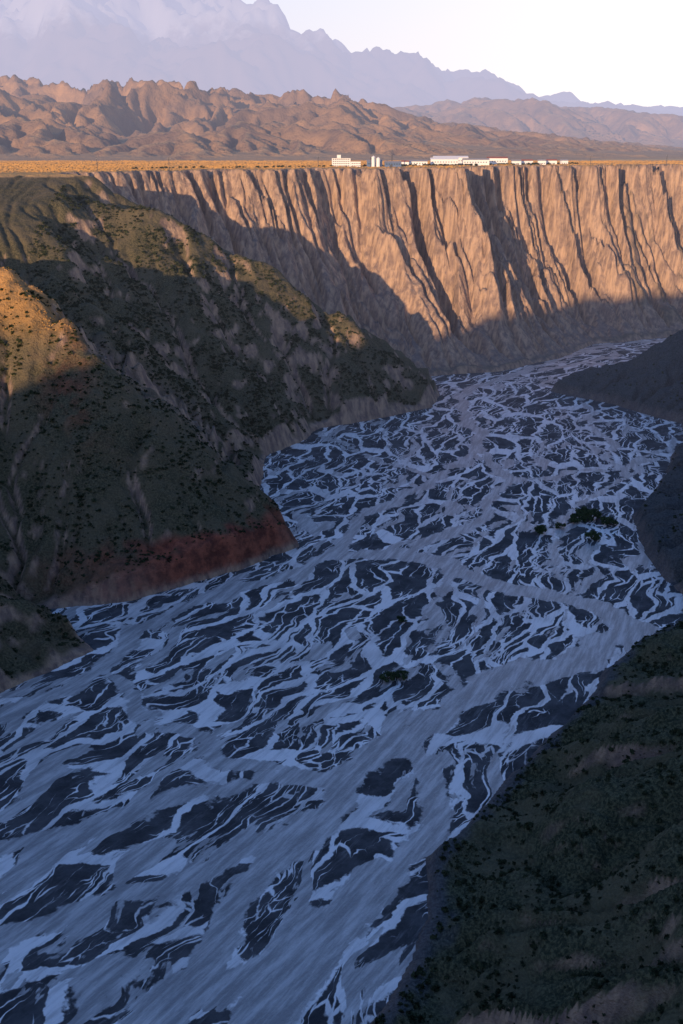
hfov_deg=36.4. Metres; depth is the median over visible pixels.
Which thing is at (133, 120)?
foothills
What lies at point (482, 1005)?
shrub vegetation
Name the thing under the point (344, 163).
windows
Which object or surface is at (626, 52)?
sky
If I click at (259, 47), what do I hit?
distant mountains
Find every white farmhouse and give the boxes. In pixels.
[401,160,408,164]
[511,160,520,164]
[521,159,532,164]
[537,159,545,164]
[546,159,556,163]
[560,159,568,163]
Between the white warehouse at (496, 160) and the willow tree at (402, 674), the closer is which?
the willow tree at (402, 674)
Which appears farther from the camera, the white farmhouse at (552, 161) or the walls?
the white farmhouse at (552, 161)
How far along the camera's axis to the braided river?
583.97 m
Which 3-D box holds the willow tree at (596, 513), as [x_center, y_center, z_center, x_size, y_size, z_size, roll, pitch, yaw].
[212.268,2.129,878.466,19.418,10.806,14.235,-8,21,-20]
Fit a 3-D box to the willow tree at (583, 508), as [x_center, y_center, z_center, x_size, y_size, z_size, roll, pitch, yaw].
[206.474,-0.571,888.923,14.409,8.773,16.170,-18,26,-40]
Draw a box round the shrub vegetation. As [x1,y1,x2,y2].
[0,185,682,1023]
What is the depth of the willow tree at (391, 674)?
614.46 m
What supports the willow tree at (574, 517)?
on the canyon terrain at (428, 272)
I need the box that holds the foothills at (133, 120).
[0,74,682,160]
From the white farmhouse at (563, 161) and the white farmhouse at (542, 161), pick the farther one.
the white farmhouse at (563, 161)
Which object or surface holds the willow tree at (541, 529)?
on the canyon terrain at (428, 272)
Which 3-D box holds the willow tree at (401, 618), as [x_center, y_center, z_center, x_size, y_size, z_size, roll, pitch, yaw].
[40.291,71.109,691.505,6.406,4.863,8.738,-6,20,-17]
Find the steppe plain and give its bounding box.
[535,159,682,160]
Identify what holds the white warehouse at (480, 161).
on the canyon terrain at (428, 272)
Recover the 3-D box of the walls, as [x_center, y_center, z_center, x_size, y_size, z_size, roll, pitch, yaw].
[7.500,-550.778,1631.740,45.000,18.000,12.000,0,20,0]
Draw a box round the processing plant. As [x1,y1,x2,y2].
[367,155,401,166]
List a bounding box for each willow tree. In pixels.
[379,670,397,681]
[396,670,409,679]
[397,615,406,621]
[534,524,546,533]
[555,522,565,527]
[569,512,586,522]
[575,506,589,513]
[582,508,601,520]
[584,530,601,540]
[600,516,618,524]
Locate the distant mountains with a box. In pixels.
[0,0,682,115]
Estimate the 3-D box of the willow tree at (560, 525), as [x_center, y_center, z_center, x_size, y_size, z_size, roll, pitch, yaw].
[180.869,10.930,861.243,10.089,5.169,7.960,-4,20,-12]
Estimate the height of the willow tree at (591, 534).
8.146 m
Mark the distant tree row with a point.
(433, 164)
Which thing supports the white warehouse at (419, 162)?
on the canyon terrain at (428, 272)
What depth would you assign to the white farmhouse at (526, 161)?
1801.51 m
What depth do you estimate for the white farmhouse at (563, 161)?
1825.05 m
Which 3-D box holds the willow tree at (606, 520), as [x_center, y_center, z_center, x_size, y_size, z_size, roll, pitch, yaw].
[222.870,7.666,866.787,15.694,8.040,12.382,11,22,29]
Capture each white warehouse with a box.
[409,160,427,165]
[430,158,458,164]
[433,156,467,163]
[462,158,489,165]
[487,157,507,163]
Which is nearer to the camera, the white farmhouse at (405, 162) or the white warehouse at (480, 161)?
the white farmhouse at (405, 162)
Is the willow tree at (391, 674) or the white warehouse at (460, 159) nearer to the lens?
the willow tree at (391, 674)
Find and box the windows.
[333,159,359,165]
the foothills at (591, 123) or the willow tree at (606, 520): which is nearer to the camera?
the willow tree at (606, 520)
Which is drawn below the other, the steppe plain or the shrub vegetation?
the shrub vegetation
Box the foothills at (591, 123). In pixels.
[394,97,682,147]
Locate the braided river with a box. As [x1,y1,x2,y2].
[0,338,682,1023]
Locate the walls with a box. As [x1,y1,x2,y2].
[332,155,360,166]
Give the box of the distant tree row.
[132,162,578,168]
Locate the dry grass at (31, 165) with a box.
[0,160,682,332]
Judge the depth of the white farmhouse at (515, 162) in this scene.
1782.51 m
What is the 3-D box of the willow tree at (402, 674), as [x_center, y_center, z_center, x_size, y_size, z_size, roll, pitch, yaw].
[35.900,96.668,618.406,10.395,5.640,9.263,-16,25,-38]
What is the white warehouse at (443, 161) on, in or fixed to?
on the canyon terrain at (428, 272)
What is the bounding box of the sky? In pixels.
[242,0,682,106]
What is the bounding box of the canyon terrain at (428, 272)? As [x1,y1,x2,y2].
[0,160,682,1023]
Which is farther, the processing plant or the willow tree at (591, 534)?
the processing plant

